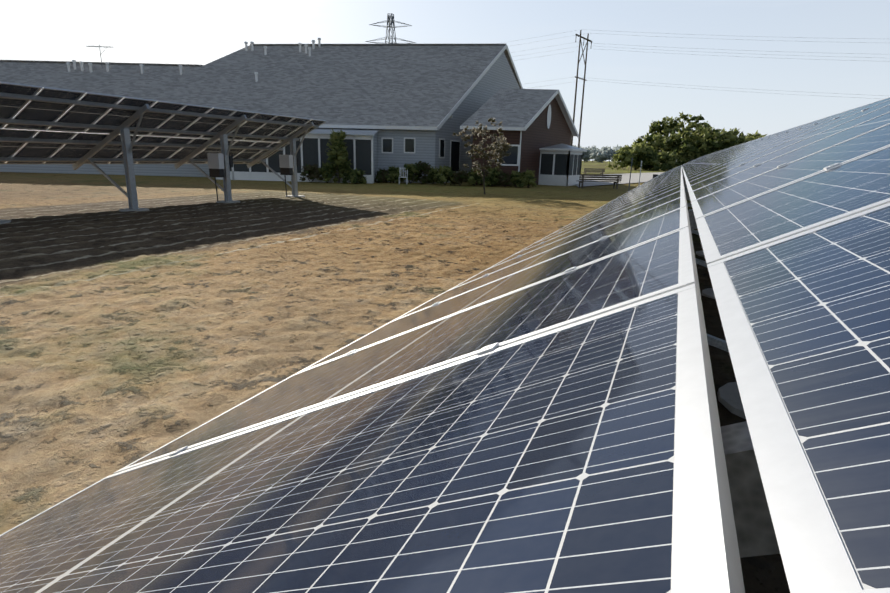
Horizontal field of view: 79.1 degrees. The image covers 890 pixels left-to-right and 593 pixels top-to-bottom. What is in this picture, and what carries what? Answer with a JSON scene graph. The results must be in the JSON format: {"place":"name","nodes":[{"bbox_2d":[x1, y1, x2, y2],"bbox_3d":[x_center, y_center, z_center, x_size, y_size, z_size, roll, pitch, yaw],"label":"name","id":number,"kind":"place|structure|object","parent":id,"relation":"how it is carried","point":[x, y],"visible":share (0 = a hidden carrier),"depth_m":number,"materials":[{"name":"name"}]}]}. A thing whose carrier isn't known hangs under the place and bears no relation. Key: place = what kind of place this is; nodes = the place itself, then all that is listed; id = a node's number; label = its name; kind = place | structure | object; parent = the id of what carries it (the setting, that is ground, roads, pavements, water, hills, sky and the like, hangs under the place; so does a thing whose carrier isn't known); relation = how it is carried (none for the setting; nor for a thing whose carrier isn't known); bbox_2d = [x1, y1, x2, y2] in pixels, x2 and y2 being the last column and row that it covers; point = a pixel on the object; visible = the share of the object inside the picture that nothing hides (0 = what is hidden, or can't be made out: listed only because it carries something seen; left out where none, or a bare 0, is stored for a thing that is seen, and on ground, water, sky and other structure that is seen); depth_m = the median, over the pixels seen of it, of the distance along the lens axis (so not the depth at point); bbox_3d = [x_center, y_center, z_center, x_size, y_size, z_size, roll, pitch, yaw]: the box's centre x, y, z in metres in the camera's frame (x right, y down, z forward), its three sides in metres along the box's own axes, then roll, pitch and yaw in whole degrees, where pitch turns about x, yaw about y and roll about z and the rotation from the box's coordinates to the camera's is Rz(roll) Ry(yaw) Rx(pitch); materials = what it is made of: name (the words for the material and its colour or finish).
{"place":"outdoors","nodes":[
{"label":"outdoors","id":0,"kind":"place"},
{"bbox_2d":[0,52,571,185],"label":"house walls","id":1,"kind":"structure","parent":0,"point":[497,76],"depth_m":37.44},
{"bbox_2d":[0,44,572,135],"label":"house roof","id":2,"kind":"structure","parent":1,"relation":"on","point":[428,85],"depth_m":39.41,"materials":[{"name":"grey"}]},
{"bbox_2d":[230,138,581,174],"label":"house windows","id":3,"kind":"structure","parent":1,"relation":"in","point":[363,153],"depth_m":34.70,"materials":[{"name":"black glass"}]},
{"bbox_2d":[308,45,586,172],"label":"house trim","id":4,"kind":"structure","parent":1,"relation":"attached to","point":[369,130],"depth_m":36.60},
{"bbox_2d":[66,38,582,185],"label":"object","id":5,"kind":"object","parent":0,"point":[567,179],"visible":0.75,"depth_m":35.29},
{"bbox_2d":[365,13,414,43],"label":"lattice tower","id":6,"kind":"structure","parent":0,"point":[390,22],"depth_m":137.46,"materials":[{"name":"silver metal"}]},
{"bbox_2d":[0,161,789,592],"bbox_3d":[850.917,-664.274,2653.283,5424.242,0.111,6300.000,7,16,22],"label":"terrain","id":7,"kind":"structure","parent":0,"point":[182,305],"depth_m":7.21,"materials":[{"name":"beige plant"}]},
{"bbox_2d":[0,195,304,223],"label":"far array footings","id":8,"kind":"object","parent":7,"relation":"on","point":[2,221],"visible":0.44,"depth_m":16.05,"materials":[{"name":"grey concrete"}]},
{"bbox_2d":[0,92,318,209],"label":"solar panel rack","id":9,"kind":"object","parent":7,"relation":"on","point":[123,129],"visible":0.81,"depth_m":16.34,"materials":[{"name":"grey metal"}]},
{"bbox_2d":[0,82,325,163],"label":"far array frames","id":10,"kind":"structure","parent":9,"relation":"on","point":[47,128],"depth_m":16.17,"materials":[{"name":"silver metal"}]},
{"bbox_2d":[0,84,323,162],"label":"array glass","id":11,"kind":"object","parent":10,"relation":"in","point":[44,111],"visible":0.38,"depth_m":15.92,"materials":[{"name":"glass"}]},
{"bbox_2d":[207,153,299,200],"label":"array inverters","id":12,"kind":"object","parent":9,"relation":"attached to","point":[216,168],"visible":0.9,"depth_m":18.99,"materials":[{"name":"white metal"}]},
{"bbox_2d":[299,164,322,182],"bbox_3d":[-8.414,-7.779,33.910,1.412,1.246,1.696,-9,18,-35],"label":"shrub","id":13,"kind":"object","parent":7,"relation":"on","point":[312,171],"visible":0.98,"depth_m":33.62,"materials":[{"name":"green plant"}]},
{"bbox_2d":[317,161,339,182],"bbox_3d":[-7.406,-7.811,33.861,1.378,1.417,1.478,-10,19,-39],"label":"shrub","id":14,"kind":"object","parent":7,"relation":"on","point":[323,169],"visible":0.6,"depth_m":33.61,"materials":[{"name":"green plant"}]},
{"bbox_2d":[325,129,351,182],"bbox_3d":[-6.707,-8.742,33.524,1.579,3.368,1.721,7,16,22],"label":"tall shrub","id":15,"kind":"object","parent":7,"relation":"on","point":[337,153],"visible":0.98,"depth_m":33.21,"materials":[{"name":"green plant"}]},
{"bbox_2d":[342,168,366,183],"bbox_3d":[-5.601,-7.511,33.915,1.527,1.204,1.647,12,18,35],"label":"shrub","id":16,"kind":"object","parent":7,"relation":"on","point":[353,176],"visible":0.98,"depth_m":33.69,"materials":[{"name":"green plant"}]},
{"bbox_2d":[375,167,391,182],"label":"shrub","id":17,"kind":"object","parent":7,"relation":"on","point":[382,176],"visible":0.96,"depth_m":35.48,"materials":[{"name":"green plant"}]},
{"bbox_2d":[387,165,404,182],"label":"shrub","id":18,"kind":"object","parent":7,"relation":"on","point":[394,174],"visible":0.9,"depth_m":35.48,"materials":[{"name":"green plant"}]},
{"bbox_2d":[399,168,407,183],"bbox_3d":[-2.727,-7.884,35.217,0.560,1.052,0.496,2,15,1],"label":"garden chair","id":19,"kind":"object","parent":7,"relation":"on","point":[403,175],"visible":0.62,"depth_m":35.34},
{"bbox_2d":[401,163,421,183],"bbox_3d":[-2.257,-8.278,35.925,1.501,1.509,1.613,7,16,22],"label":"shrub","id":20,"kind":"object","parent":7,"relation":"on","point":[411,169],"visible":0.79,"depth_m":35.47,"materials":[{"name":"green plant"}]},
{"bbox_2d":[412,161,430,183],"bbox_3d":[-1.461,-8.233,35.714,1.452,1.563,1.540,12,18,36],"label":"shrub","id":21,"kind":"object","parent":7,"relation":"on","point":[424,167],"visible":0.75,"depth_m":35.37,"materials":[{"name":"green plant"}]},
{"bbox_2d":[422,166,437,183],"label":"shrub","id":22,"kind":"object","parent":7,"relation":"on","point":[430,176],"visible":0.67,"depth_m":35.32,"materials":[{"name":"green plant"}]},
{"bbox_2d":[433,165,454,184],"bbox_3d":[-0.038,-7.813,34.628,1.646,1.372,1.537,7,16,22],"label":"shrub","id":23,"kind":"object","parent":7,"relation":"on","point":[446,172],"visible":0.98,"depth_m":34.39,"materials":[{"name":"green plant"}]},
{"bbox_2d":[449,170,468,185],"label":"shrub","id":24,"kind":"object","parent":7,"relation":"on","point":[460,176],"visible":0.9,"depth_m":34.48,"materials":[{"name":"green plant"}]},
{"bbox_2d":[467,167,486,185],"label":"shrub","id":25,"kind":"object","parent":7,"relation":"on","point":[473,177],"visible":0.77,"depth_m":34.37,"materials":[{"name":"green plant"}]},
{"bbox_2d":[453,117,512,193],"bbox_3d":[1.988,-7.044,26.990,3.023,3.804,2.599,-7,17,-29],"label":"tree","id":26,"kind":"object","parent":7,"relation":"on","point":[498,152],"visible":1,"depth_m":26.65,"materials":[{"name":"green plant"}]},
{"bbox_2d":[480,167,502,186],"bbox_3d":[3.017,-7.672,34.773,1.457,1.528,1.750,7,16,22],"label":"shrub","id":27,"kind":"object","parent":7,"relation":"on","point":[491,180],"visible":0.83,"depth_m":34.32,"materials":[{"name":"green plant"}]},
{"bbox_2d":[494,171,512,186],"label":"shrub","id":28,"kind":"object","parent":7,"relation":"on","point":[504,178],"visible":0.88,"depth_m":34.45,"materials":[{"name":"green plant"}]},
{"bbox_2d":[509,170,525,186],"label":"shrub","id":29,"kind":"object","parent":7,"relation":"on","point":[516,178],"visible":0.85,"depth_m":34.45,"materials":[{"name":"green plant"}]},
{"bbox_2d":[521,169,536,187],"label":"shrub","id":30,"kind":"object","parent":7,"relation":"on","point":[529,179],"visible":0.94,"depth_m":34.36,"materials":[{"name":"green plant"}]},
{"bbox_2d":[571,30,591,147],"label":"utility pole","id":31,"kind":"object","parent":7,"relation":"on","point":[585,62],"visible":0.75,"depth_m":113.13,"materials":[{"name":"brown wood"}]},
{"bbox_2d":[497,29,881,98],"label":"power line conductors","id":32,"kind":"object","parent":31,"relation":"hanging from","point":[712,55],"visible":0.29,"depth_m":103.32,"materials":[{"name":"silver metal"}]},
{"bbox_2d":[580,147,592,161],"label":"tree","id":33,"kind":"object","parent":7,"relation":"on","point":[585,156],"visible":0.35,"depth_m":529.53,"materials":[{"name":"green plant"}]},
{"bbox_2d":[584,146,599,161],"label":"tree","id":34,"kind":"object","parent":7,"relation":"on","point":[593,147],"visible":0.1,"depth_m":596.47,"materials":[{"name":"green plant"}]},
{"bbox_2d":[584,168,604,173],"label":"park bench","id":35,"kind":"object","parent":7,"relation":"on","point":[600,171],"visible":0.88,"depth_m":62.54,"materials":[{"name":"brown wood"}]},
{"bbox_2d":[579,174,621,188],"bbox_3d":[10.295,-7.699,36.050,3.000,0.936,0.565,-1,15,-11],"label":"park bench","id":36,"kind":"object","parent":7,"relation":"on","point":[583,177],"visible":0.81,"depth_m":35.78,"materials":[{"name":"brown wood"}]},
{"bbox_2d":[589,147,615,162],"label":"tree","id":37,"kind":"object","parent":7,"relation":"on","point":[601,156],"visible":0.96,"depth_m":494.44,"materials":[{"name":"green plant"}]},
{"bbox_2d":[575,172,663,186],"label":"road","id":38,"kind":"structure","parent":7,"relation":"on","point":[645,177],"depth_m":54.91,"materials":[{"name":"grey concrete"}]},
{"bbox_2d":[606,149,636,169],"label":"hedge shrub","id":39,"kind":"object","parent":7,"relation":"on","point":[624,157],"visible":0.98,"depth_m":116.25,"materials":[{"name":"green plant"}]},
{"bbox_2d":[628,158,641,191],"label":"posts","id":40,"kind":"object","parent":7,"relation":"on","point":[630,173],"visible":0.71,"depth_m":33.39,"materials":[{"name":"silver metal"}]},
{"bbox_2d":[619,140,657,169],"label":"tree","id":41,"kind":"object","parent":7,"relation":"on","point":[643,151],"visible":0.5,"depth_m":120.50,"materials":[{"name":"green plant"}]},
{"bbox_2d":[632,158,657,170],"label":"hedge shrub","id":42,"kind":"object","parent":7,"relation":"on","point":[645,166],"visible":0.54,"depth_m":121.24,"materials":[{"name":"green plant"}]},
{"bbox_2d":[631,130,683,152],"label":"tree","id":43,"kind":"object","parent":7,"relation":"on","point":[659,143],"visible":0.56,"depth_m":125.42,"materials":[{"name":"green plant"}]},
{"bbox_2d":[649,149,680,170],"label":"hedge shrub","id":44,"kind":"object","parent":7,"relation":"on","point":[664,161],"visible":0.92,"depth_m":116.31,"materials":[{"name":"green plant"}]},
{"bbox_2d":[649,111,712,156],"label":"tree","id":45,"kind":"object","parent":7,"relation":"on","point":[665,129],"visible":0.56,"depth_m":132.19,"materials":[{"name":"green plant"}]},
{"bbox_2d":[675,146,700,166],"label":"hedge shrub","id":46,"kind":"object","parent":7,"relation":"on","point":[683,158],"visible":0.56,"depth_m":120.50,"materials":[{"name":"green plant"}]},
{"bbox_2d":[675,123,738,160],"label":"tree","id":47,"kind":"object","parent":7,"relation":"on","point":[710,141],"visible":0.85,"depth_m":119.00,"materials":[{"name":"green plant"}]},
{"bbox_2d":[688,203,745,418],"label":"array footings","id":48,"kind":"object","parent":7,"relation":"on","point":[729,397],"visible":0.06,"depth_m":4.22,"materials":[{"name":"concrete"}]},
{"bbox_2d":[682,169,779,557],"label":"ground","id":49,"kind":"structure","parent":7,"relation":"on","point":[755,532],"depth_m":0.67,"materials":[{"name":"black soil"}]},
{"bbox_2d":[0,97,889,592],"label":"array frames","id":50,"kind":"object","parent":49,"relation":"on","point":[810,545],"visible":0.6,"depth_m":0.47,"materials":[{"name":"silver metal"}]},
{"bbox_2d":[0,98,889,592],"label":"array glass","id":51,"kind":"object","parent":50,"relation":"in","point":[546,464],"visible":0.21,"depth_m":0.75,"materials":[{"name":"blue glass"}]},
{"bbox_2d":[733,127,751,143],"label":"tree","id":52,"kind":"object","parent":7,"relation":"on","point":[742,138],"visible":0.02,"depth_m":125.31,"materials":[{"name":"green plant"}]},
{"bbox_2d":[746,130,766,140],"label":"tree","id":53,"kind":"object","parent":7,"relation":"on","point":[756,135],"visible":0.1,"depth_m":132.71,"materials":[{"name":"green plant"}]},
{"bbox_2d":[0,0,889,160],"label":"sky","id":54,"kind":"structure","parent":0,"point":[200,32],"materials":[{"name":"white"}]}
]}

